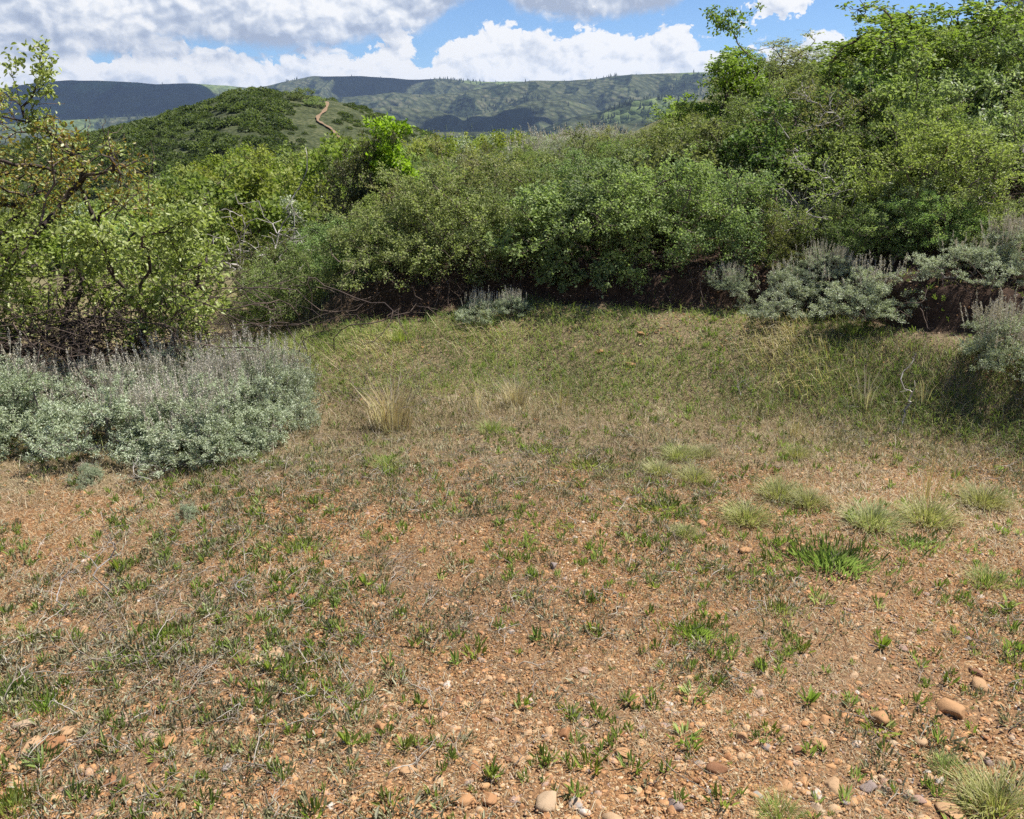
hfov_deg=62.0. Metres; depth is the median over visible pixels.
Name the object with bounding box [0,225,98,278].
brush
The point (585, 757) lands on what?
leafy weed
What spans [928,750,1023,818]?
grass tuft
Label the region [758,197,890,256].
thicket shrub
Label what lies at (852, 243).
thicket shrub
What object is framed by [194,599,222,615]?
leafy weed
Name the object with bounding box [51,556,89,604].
dry twig
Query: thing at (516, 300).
sagebrush
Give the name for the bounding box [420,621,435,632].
leafy weed
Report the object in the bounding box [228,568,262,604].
dead weed
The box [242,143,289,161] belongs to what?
brush
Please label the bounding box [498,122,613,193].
thicket shrub
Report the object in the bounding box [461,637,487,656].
leafy weed
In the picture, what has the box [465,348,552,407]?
dry grass clump
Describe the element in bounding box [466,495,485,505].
leafy weed
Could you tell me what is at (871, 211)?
thicket shrub
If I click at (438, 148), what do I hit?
thicket shrub
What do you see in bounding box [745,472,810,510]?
grass tuft
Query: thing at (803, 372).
straw patch
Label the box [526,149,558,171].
thicket shrub
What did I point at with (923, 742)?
rock
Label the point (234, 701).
leafy weed
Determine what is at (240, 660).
leafy weed
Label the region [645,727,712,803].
dry twig
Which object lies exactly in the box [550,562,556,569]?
rock
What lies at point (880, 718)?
rock
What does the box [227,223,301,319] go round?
tall shrub
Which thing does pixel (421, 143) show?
brush
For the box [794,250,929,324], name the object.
sagebrush
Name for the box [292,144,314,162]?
brush
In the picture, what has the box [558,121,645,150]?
sagebrush
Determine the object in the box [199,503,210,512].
leafy weed
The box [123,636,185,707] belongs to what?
dry twig
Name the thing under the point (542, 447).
weed patch
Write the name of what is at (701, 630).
weed patch
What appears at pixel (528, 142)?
sagebrush
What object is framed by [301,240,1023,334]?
hanging roots
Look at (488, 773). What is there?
leafy weed
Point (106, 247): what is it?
tall shrub
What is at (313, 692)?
leafy weed
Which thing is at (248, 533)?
dry twig
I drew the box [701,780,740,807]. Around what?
leafy weed
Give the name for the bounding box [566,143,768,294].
thicket shrub
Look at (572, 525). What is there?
leafy weed
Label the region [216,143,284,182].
brush
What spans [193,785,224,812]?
leafy weed
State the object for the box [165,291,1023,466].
bank grass
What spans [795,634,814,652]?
leafy weed
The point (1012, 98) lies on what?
thicket shrub
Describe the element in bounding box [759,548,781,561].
leafy weed
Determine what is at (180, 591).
dry twig
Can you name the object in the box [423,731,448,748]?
leafy weed
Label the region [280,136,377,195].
brush
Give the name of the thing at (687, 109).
thicket shrub
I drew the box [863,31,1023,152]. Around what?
thicket shrub
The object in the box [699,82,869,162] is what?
thicket shrub
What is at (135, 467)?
dead weed
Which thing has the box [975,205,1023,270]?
sagebrush
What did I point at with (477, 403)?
dry grass clump
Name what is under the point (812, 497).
grass tuft
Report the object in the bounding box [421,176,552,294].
thicket shrub
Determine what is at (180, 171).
brush
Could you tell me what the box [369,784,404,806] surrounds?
leafy weed
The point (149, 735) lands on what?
rock
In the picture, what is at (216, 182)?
brush
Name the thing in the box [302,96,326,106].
brush
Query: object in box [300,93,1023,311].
slope grass
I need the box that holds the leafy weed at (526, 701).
[514,691,533,708]
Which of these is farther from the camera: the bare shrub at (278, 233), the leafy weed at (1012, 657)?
the bare shrub at (278, 233)
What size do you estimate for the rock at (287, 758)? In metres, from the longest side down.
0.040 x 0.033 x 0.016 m
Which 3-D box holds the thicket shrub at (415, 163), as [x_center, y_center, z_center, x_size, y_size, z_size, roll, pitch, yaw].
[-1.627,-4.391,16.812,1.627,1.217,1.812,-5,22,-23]
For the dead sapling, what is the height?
0.520 m
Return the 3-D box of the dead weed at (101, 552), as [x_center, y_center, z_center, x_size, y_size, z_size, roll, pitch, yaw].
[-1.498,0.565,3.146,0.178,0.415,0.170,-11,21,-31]
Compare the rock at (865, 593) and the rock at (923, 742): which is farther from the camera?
the rock at (865, 593)
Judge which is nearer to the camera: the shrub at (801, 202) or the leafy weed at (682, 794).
the leafy weed at (682, 794)
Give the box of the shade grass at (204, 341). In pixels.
[0,271,344,457]
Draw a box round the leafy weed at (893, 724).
[859,713,900,736]
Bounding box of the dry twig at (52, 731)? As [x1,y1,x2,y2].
[27,711,74,754]
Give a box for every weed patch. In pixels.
[0,665,51,706]
[0,675,96,731]
[0,762,70,818]
[102,611,209,653]
[228,526,359,562]
[466,436,604,455]
[479,449,671,482]
[514,487,782,526]
[645,598,756,653]
[723,590,825,627]
[750,514,929,596]
[806,523,1001,564]
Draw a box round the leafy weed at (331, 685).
[318,673,353,699]
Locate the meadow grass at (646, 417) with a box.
[0,317,1023,549]
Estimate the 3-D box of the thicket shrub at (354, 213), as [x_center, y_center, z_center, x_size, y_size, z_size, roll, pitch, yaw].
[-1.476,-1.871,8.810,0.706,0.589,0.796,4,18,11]
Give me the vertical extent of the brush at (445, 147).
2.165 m
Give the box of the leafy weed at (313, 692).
[301,684,318,700]
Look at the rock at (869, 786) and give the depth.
2.27 m
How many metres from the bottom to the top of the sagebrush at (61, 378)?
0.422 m
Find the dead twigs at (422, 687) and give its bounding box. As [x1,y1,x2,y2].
[0,279,1023,818]
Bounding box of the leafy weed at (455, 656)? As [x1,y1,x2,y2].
[448,648,463,665]
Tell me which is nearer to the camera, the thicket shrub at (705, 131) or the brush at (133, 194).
the thicket shrub at (705, 131)
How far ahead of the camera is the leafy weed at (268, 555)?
3.46 m
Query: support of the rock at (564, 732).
on the ground at (952, 311)
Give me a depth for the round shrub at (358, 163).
9.85 m
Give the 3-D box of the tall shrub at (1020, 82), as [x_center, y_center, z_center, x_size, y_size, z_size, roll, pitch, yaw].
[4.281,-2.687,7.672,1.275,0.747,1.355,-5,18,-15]
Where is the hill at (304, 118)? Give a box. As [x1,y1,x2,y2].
[0,95,426,212]
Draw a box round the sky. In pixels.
[0,0,1020,87]
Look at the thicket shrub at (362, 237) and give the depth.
6.75 m
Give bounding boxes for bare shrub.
[194,209,261,284]
[234,147,314,298]
[255,228,318,300]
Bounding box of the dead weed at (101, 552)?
[75,514,125,594]
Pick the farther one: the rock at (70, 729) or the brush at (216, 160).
the brush at (216, 160)
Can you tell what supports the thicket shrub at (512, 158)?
on the ground at (952, 311)
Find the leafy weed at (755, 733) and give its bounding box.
[747,728,772,742]
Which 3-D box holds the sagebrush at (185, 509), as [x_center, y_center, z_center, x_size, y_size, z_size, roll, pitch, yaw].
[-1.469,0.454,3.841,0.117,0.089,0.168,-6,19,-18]
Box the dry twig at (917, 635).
[889,615,943,651]
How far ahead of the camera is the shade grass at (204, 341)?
7.12 m
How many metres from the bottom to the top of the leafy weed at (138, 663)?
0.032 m
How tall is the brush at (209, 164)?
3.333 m
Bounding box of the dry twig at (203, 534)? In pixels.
[171,517,231,545]
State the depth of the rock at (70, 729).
2.47 m
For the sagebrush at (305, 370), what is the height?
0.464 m
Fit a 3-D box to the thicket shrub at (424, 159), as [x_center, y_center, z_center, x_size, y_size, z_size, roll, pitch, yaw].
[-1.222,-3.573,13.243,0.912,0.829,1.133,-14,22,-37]
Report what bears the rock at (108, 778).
on the ground at (952, 311)
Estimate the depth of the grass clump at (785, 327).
5.75 m
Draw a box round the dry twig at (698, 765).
[665,737,731,794]
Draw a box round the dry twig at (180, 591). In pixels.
[156,566,214,619]
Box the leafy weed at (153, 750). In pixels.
[141,736,174,761]
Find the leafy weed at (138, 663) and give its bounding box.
[127,656,152,668]
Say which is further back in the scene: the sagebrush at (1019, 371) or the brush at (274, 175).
the brush at (274, 175)
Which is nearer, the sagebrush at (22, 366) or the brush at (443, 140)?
the sagebrush at (22, 366)
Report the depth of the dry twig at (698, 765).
2.31 m
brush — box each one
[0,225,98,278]
[7,201,96,272]
[49,207,125,269]
[55,209,168,277]
[94,178,156,212]
[97,185,238,263]
[103,178,163,213]
[104,178,162,198]
[119,177,188,214]
[126,156,275,248]
[133,163,186,204]
[135,178,161,200]
[145,151,328,272]
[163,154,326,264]
[167,162,192,179]
[177,155,222,184]
[177,160,201,175]
[199,165,221,182]
[207,140,283,174]
[214,162,326,235]
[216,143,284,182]
[223,147,244,159]
[239,142,299,169]
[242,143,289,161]
[242,191,337,264]
[262,151,315,189]
[265,132,364,185]
[265,139,300,158]
[265,168,282,185]
[266,150,294,169]
[270,133,368,207]
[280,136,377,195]
[283,172,351,245]
[284,87,315,100]
[290,136,354,174]
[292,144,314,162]
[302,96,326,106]
[316,136,345,151]
[319,133,373,148]
[331,129,355,144]
[352,134,367,146]
[400,137,431,163]
[401,147,447,164]
[406,137,442,155]
[417,128,461,144]
[424,131,496,161]
[426,141,460,158]
[442,135,494,163]
[443,129,508,158]
[451,132,497,161]
[456,131,474,147]
[471,132,508,150]
[477,129,515,151]
[481,131,515,150]
[493,130,556,157]
[504,127,548,151]
[504,130,520,144]
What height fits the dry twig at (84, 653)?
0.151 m
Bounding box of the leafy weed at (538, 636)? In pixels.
[530,624,542,641]
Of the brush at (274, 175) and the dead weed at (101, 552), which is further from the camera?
the brush at (274, 175)
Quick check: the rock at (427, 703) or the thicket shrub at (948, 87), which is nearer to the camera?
the rock at (427, 703)
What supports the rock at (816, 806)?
on the ground at (952, 311)
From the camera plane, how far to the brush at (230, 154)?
50.24 m
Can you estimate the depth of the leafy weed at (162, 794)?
2.22 m
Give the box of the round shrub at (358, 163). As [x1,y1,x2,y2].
[309,127,415,254]
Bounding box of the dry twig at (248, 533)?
[227,518,278,557]
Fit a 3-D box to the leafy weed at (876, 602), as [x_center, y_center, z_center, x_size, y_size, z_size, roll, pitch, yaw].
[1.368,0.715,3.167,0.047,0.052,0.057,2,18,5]
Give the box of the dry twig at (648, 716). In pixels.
[622,689,679,737]
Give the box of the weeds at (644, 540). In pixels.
[0,240,1023,818]
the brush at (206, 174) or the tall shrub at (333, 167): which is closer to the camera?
the tall shrub at (333, 167)
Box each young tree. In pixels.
[812,0,1023,120]
[908,0,1023,59]
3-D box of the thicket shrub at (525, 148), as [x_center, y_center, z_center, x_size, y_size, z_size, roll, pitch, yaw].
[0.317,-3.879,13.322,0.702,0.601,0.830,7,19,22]
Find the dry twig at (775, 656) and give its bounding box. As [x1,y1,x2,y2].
[741,626,807,670]
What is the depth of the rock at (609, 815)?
2.17 m
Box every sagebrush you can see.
[0,327,56,443]
[0,338,69,406]
[0,344,106,463]
[6,346,132,420]
[21,342,193,466]
[64,457,104,489]
[80,323,211,416]
[98,355,246,468]
[116,362,277,481]
[155,344,310,459]
[162,324,242,392]
[166,319,309,428]
[173,499,199,522]
[218,331,322,398]
[225,330,322,433]
[454,285,503,324]
[491,286,534,316]
[499,122,568,167]
[536,122,619,158]
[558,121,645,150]
[702,259,753,290]
[728,256,834,319]
[738,298,782,314]
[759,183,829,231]
[784,236,858,278]
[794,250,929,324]
[907,230,1023,286]
[956,285,1023,373]
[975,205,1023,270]
[1008,354,1023,380]
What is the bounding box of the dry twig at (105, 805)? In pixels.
[61,782,135,818]
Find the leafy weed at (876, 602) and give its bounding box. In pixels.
[872,594,885,608]
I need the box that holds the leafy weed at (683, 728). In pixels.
[665,720,705,749]
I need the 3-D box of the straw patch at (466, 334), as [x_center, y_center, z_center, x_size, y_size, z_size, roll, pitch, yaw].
[-0.349,-0.557,6.256,0.832,0.300,0.568,-3,18,-10]
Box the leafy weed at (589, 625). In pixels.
[582,619,599,630]
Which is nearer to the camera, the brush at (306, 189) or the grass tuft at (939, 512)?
the grass tuft at (939, 512)
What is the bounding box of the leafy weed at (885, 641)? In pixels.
[873,633,892,649]
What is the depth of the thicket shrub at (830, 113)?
7.28 m
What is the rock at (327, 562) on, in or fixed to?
on the ground at (952, 311)
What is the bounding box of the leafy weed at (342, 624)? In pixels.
[333,616,348,632]
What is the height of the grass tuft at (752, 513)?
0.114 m
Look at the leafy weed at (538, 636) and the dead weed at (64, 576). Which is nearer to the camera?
the leafy weed at (538, 636)
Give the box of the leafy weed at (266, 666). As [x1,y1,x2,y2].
[263,659,282,672]
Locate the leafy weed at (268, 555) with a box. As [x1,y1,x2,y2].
[257,550,275,561]
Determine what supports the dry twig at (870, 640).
on the ground at (952, 311)
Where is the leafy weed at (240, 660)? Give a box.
[232,651,251,665]
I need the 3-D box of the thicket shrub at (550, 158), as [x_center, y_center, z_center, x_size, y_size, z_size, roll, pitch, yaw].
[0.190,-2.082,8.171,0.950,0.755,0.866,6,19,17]
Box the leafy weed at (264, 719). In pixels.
[255,712,271,729]
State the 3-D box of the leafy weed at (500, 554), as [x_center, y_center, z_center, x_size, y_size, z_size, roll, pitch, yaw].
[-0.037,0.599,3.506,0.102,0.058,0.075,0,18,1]
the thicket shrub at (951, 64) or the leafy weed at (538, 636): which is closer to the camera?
the leafy weed at (538, 636)
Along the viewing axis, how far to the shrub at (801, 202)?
6.95 m
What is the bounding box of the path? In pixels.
[316,101,339,136]
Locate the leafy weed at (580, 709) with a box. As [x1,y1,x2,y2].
[555,697,582,716]
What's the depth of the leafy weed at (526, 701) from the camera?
2.59 m
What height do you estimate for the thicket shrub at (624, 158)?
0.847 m
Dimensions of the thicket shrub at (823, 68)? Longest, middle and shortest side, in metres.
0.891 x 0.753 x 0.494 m
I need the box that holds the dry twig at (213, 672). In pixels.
[189,637,265,699]
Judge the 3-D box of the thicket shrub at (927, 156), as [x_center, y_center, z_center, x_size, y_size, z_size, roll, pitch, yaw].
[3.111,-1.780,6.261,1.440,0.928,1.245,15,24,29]
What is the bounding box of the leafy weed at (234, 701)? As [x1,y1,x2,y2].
[227,694,243,712]
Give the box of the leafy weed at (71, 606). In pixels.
[51,602,78,615]
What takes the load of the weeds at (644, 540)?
on the ground at (952, 311)
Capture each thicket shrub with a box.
[222,274,303,333]
[227,240,336,337]
[235,235,345,308]
[254,236,321,297]
[273,221,340,269]
[286,213,409,289]
[295,197,356,239]
[316,191,471,292]
[332,190,427,264]
[349,204,370,225]
[350,129,527,255]
[369,156,531,286]
[376,156,452,186]
[378,180,446,229]
[391,165,487,215]
[410,154,434,173]
[413,152,458,175]
[419,140,544,232]
[420,160,472,183]
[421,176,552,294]
[431,157,568,244]
[443,150,476,171]
[448,140,510,197]
[463,146,567,195]
[479,174,621,285]
[481,143,531,166]
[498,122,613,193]
[498,156,661,298]
[501,151,567,211]
[510,146,549,173]
[514,141,536,166]
[520,147,633,216]
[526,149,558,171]
[547,145,586,171]
[561,144,672,226]
[562,133,621,162]
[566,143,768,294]
[582,137,652,179]
[583,136,652,194]
[585,124,640,157]
[587,112,765,245]
[614,129,660,155]
[617,111,746,166]
[624,140,677,199]
[633,156,789,277]
[636,101,807,207]
[654,95,729,126]
[655,98,740,158]
[677,92,838,209]
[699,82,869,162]
[702,51,818,140]
[710,53,780,101]
[723,81,803,126]
[733,76,902,182]
[740,145,884,243]
[743,196,829,269]
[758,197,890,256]
[763,41,943,158]
[768,61,854,132]
[775,102,890,216]
[796,55,820,84]
[805,59,856,86]
[811,211,920,262]
[815,44,912,116]
[823,58,908,127]
[828,101,1023,234]
[831,198,942,254]
[843,45,988,175]
[843,93,995,197]
[857,172,957,239]
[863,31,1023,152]
[878,189,990,250]
[882,26,1023,98]
[895,62,1023,186]
[904,186,1023,255]
[939,21,1023,110]
[946,90,1023,198]
[946,135,1023,220]
[983,80,1023,143]
[987,0,1023,32]
[993,99,1023,170]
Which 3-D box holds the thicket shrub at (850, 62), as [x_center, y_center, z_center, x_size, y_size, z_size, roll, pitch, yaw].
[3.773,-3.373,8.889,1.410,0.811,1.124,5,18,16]
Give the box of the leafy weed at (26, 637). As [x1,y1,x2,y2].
[17,631,37,641]
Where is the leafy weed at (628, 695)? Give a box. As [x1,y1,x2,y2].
[619,688,638,705]
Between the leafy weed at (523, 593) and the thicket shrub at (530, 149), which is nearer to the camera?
the leafy weed at (523, 593)
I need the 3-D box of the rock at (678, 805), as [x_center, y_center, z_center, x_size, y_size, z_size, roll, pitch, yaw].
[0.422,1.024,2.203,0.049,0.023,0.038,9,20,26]
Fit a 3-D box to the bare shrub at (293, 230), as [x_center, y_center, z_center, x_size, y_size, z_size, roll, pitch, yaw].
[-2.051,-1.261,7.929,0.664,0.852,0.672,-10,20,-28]
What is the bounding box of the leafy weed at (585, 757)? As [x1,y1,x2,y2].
[572,748,607,775]
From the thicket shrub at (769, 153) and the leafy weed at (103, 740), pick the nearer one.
the leafy weed at (103, 740)
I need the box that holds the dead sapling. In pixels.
[897,352,916,429]
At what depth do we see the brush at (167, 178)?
25.88 m
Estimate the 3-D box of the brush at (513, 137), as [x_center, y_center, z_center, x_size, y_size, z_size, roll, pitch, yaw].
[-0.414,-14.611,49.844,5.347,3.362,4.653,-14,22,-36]
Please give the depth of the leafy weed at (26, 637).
2.91 m
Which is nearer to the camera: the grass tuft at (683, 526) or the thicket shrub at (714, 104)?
the grass tuft at (683, 526)
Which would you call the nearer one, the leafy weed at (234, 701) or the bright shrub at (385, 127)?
the leafy weed at (234, 701)
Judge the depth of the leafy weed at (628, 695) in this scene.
2.62 m
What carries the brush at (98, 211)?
on the ground at (952, 311)
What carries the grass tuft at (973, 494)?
on the ground at (952, 311)
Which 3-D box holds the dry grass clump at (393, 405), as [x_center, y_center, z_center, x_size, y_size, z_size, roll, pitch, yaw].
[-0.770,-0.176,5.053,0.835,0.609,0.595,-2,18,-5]
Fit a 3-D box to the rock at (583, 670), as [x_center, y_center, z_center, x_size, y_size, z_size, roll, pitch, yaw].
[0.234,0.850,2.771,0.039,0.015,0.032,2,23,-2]
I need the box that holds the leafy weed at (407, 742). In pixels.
[392,733,413,751]
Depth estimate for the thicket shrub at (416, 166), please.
14.08 m
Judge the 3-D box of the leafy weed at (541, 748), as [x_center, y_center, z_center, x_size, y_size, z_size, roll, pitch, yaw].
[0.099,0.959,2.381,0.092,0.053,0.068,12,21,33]
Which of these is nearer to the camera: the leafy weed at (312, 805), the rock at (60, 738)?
the leafy weed at (312, 805)
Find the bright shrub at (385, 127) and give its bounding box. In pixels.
[361,113,424,216]
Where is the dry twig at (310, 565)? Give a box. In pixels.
[285,553,343,582]
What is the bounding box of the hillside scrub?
[0,86,446,211]
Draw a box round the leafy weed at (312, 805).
[298,795,324,818]
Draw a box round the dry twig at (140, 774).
[133,748,154,798]
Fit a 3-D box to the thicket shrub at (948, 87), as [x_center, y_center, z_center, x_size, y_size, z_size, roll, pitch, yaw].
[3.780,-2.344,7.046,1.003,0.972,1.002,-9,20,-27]
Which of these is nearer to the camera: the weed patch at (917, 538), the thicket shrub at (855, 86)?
the weed patch at (917, 538)
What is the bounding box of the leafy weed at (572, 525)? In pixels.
[554,517,575,528]
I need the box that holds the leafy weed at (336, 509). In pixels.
[323,505,343,514]
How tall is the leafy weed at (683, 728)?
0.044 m
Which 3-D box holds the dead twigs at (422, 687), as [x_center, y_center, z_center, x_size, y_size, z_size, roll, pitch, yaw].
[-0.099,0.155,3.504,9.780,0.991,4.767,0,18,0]
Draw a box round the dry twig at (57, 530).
[37,509,85,556]
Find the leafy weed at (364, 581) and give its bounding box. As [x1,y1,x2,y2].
[358,572,377,587]
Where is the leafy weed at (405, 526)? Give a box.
[395,521,414,533]
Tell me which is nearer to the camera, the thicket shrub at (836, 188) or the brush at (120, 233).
the thicket shrub at (836, 188)
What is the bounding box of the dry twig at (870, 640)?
[842,607,902,661]
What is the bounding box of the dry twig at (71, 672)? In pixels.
[27,650,114,676]
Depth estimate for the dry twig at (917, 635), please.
2.95 m
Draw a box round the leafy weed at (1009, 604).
[1000,600,1015,612]
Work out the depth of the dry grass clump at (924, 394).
5.02 m
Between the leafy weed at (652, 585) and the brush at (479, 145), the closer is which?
the leafy weed at (652, 585)
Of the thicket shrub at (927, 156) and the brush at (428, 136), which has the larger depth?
the brush at (428, 136)
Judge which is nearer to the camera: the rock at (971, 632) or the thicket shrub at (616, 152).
the rock at (971, 632)
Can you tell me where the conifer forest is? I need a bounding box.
[14,70,715,140]
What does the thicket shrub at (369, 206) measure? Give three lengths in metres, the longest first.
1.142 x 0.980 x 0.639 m
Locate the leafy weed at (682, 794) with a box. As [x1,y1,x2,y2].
[673,786,690,802]
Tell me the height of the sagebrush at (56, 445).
0.590 m
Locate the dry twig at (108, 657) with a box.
[70,628,146,670]
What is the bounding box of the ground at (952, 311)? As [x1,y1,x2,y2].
[0,81,1023,818]
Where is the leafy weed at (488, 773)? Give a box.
[484,764,504,781]
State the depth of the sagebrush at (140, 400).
4.69 m
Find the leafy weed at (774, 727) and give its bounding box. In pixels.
[758,719,780,734]
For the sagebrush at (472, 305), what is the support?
on the ground at (952, 311)
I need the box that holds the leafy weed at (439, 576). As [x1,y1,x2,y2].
[436,567,447,580]
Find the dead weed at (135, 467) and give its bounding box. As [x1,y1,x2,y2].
[128,449,156,491]
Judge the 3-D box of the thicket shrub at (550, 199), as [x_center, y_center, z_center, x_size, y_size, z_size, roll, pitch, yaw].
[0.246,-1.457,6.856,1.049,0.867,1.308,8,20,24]
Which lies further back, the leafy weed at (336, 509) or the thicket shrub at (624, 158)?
the thicket shrub at (624, 158)
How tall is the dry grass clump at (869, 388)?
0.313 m
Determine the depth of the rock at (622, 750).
2.41 m
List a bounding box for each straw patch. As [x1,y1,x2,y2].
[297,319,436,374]
[418,309,510,358]
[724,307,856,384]
[730,336,882,412]
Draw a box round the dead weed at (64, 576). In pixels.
[37,555,78,609]
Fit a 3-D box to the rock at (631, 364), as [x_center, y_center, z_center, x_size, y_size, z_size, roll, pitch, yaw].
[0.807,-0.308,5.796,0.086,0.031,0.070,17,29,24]
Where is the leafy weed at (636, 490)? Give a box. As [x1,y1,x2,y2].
[627,486,645,495]
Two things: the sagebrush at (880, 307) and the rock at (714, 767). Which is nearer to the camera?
the rock at (714, 767)
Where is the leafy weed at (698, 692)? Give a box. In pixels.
[677,679,712,704]
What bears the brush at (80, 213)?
on the ground at (952, 311)
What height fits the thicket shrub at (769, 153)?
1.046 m
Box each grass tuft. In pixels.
[369,451,406,470]
[388,326,416,341]
[468,416,509,434]
[637,457,680,477]
[653,440,705,465]
[664,518,703,539]
[669,460,721,487]
[687,440,726,458]
[710,494,785,532]
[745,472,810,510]
[747,785,816,818]
[777,483,838,510]
[780,443,815,458]
[822,491,917,541]
[828,317,880,334]
[887,488,976,531]
[918,745,970,780]
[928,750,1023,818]
[944,476,1022,515]
[959,556,1020,589]
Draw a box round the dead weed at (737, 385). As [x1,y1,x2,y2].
[733,370,752,396]
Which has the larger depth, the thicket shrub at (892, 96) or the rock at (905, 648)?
the thicket shrub at (892, 96)
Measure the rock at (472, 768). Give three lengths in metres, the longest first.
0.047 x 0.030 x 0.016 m
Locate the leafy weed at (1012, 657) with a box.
[1007,652,1023,669]
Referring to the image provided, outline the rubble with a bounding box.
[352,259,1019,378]
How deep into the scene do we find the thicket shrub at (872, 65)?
8.02 m
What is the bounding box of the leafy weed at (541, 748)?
[528,742,560,762]
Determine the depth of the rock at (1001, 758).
2.37 m
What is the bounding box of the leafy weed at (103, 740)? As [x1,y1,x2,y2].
[92,727,121,757]
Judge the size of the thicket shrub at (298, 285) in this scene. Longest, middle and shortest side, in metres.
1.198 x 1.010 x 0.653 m
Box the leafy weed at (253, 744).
[230,737,263,759]
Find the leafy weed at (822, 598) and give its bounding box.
[808,590,837,605]
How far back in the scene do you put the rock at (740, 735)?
2.46 m
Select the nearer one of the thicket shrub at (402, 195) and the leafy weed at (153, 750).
the leafy weed at (153, 750)
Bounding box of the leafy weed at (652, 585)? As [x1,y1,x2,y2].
[647,580,660,588]
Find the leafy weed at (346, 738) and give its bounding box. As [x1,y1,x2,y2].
[336,726,363,745]
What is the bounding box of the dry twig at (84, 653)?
[28,609,141,668]
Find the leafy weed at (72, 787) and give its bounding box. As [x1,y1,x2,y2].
[64,775,87,799]
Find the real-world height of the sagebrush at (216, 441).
0.510 m
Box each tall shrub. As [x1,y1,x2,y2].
[0,35,472,422]
[202,289,256,327]
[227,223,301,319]
[312,150,377,226]
[646,105,677,133]
[649,45,782,142]
[696,2,770,137]
[703,28,842,85]
[709,103,808,178]
[769,41,860,78]
[798,9,928,70]
[936,69,1023,140]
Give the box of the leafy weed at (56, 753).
[20,739,63,767]
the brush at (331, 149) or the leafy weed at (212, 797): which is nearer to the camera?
the leafy weed at (212, 797)
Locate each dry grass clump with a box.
[309,326,450,433]
[459,368,493,414]
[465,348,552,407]
[545,372,579,408]
[785,411,813,437]
[841,366,884,410]
[909,444,966,502]
[912,371,935,403]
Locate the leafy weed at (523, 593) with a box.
[512,588,533,599]
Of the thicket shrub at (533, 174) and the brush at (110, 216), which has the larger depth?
the brush at (110, 216)
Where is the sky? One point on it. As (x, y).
(237, 43)
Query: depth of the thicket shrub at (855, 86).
7.65 m
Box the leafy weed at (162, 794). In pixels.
[142,773,186,806]
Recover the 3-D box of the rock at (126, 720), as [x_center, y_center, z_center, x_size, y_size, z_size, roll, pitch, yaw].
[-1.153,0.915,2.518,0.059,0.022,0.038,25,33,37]
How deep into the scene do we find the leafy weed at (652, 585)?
3.28 m
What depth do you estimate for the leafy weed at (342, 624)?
2.99 m
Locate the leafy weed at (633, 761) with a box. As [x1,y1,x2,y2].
[617,748,651,775]
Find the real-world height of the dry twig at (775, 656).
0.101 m
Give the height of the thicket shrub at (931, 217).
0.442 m
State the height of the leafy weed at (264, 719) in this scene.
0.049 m
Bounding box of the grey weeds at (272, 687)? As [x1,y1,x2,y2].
[0,263,1023,818]
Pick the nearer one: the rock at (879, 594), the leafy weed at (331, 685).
the leafy weed at (331, 685)
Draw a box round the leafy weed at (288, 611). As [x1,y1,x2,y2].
[276,604,292,617]
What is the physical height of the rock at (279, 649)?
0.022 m
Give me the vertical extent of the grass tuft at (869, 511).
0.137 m
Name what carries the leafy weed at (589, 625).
on the ground at (952, 311)
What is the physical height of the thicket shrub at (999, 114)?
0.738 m
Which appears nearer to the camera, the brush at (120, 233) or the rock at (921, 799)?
the rock at (921, 799)
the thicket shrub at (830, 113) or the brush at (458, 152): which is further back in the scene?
the brush at (458, 152)
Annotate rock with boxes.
[8,804,22,811]
[10,716,39,730]
[21,735,40,754]
[40,734,65,750]
[55,725,75,736]
[79,626,87,632]
[100,775,116,786]
[117,712,128,724]
[138,730,158,740]
[162,733,176,747]
[184,689,196,695]
[248,654,262,664]
[257,663,273,672]
[267,646,282,659]
[279,755,291,763]
[286,592,298,599]
[312,728,323,737]
[321,560,331,566]
[326,775,338,784]
[374,721,386,732]
[399,764,416,776]
[423,700,431,707]
[452,792,473,806]
[469,760,478,773]
[481,792,496,805]
[510,754,524,766]
[535,790,556,811]
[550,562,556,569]
[557,727,570,738]
[578,667,588,673]
[590,799,601,807]
[602,812,622,818]
[616,747,629,757]
[625,362,635,366]
[629,701,642,707]
[668,798,684,810]
[696,519,706,527]
[706,762,730,773]
[737,732,747,742]
[739,547,751,552]
[754,689,763,697]
[778,779,793,792]
[792,745,806,755]
[810,738,827,748]
[811,802,822,810]
[820,714,833,725]
[824,776,839,794]
[849,671,858,677]
[858,780,877,792]
[864,591,871,596]
[868,710,889,725]
[872,592,887,598]
[896,644,907,650]
[913,795,926,803]
[914,737,927,746]
[935,802,965,818]
[936,698,965,719]
[966,629,983,638]
[968,668,982,676]
[971,677,989,692]
[994,756,1009,766]
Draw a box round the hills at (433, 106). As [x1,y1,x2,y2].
[0,72,724,144]
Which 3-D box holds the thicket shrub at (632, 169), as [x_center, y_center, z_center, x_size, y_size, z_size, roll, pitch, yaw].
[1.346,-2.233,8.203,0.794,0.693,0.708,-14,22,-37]
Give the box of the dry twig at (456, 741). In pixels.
[432,701,484,775]
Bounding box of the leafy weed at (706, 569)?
[695,564,710,574]
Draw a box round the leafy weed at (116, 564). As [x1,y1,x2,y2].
[108,558,127,569]
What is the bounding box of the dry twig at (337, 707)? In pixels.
[313,682,362,727]
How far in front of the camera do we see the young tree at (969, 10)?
8.69 m
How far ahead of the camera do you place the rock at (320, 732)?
2.45 m
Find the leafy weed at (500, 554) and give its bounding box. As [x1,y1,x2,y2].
[493,548,514,561]
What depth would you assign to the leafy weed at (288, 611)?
3.07 m
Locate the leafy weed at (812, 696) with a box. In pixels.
[797,684,821,704]

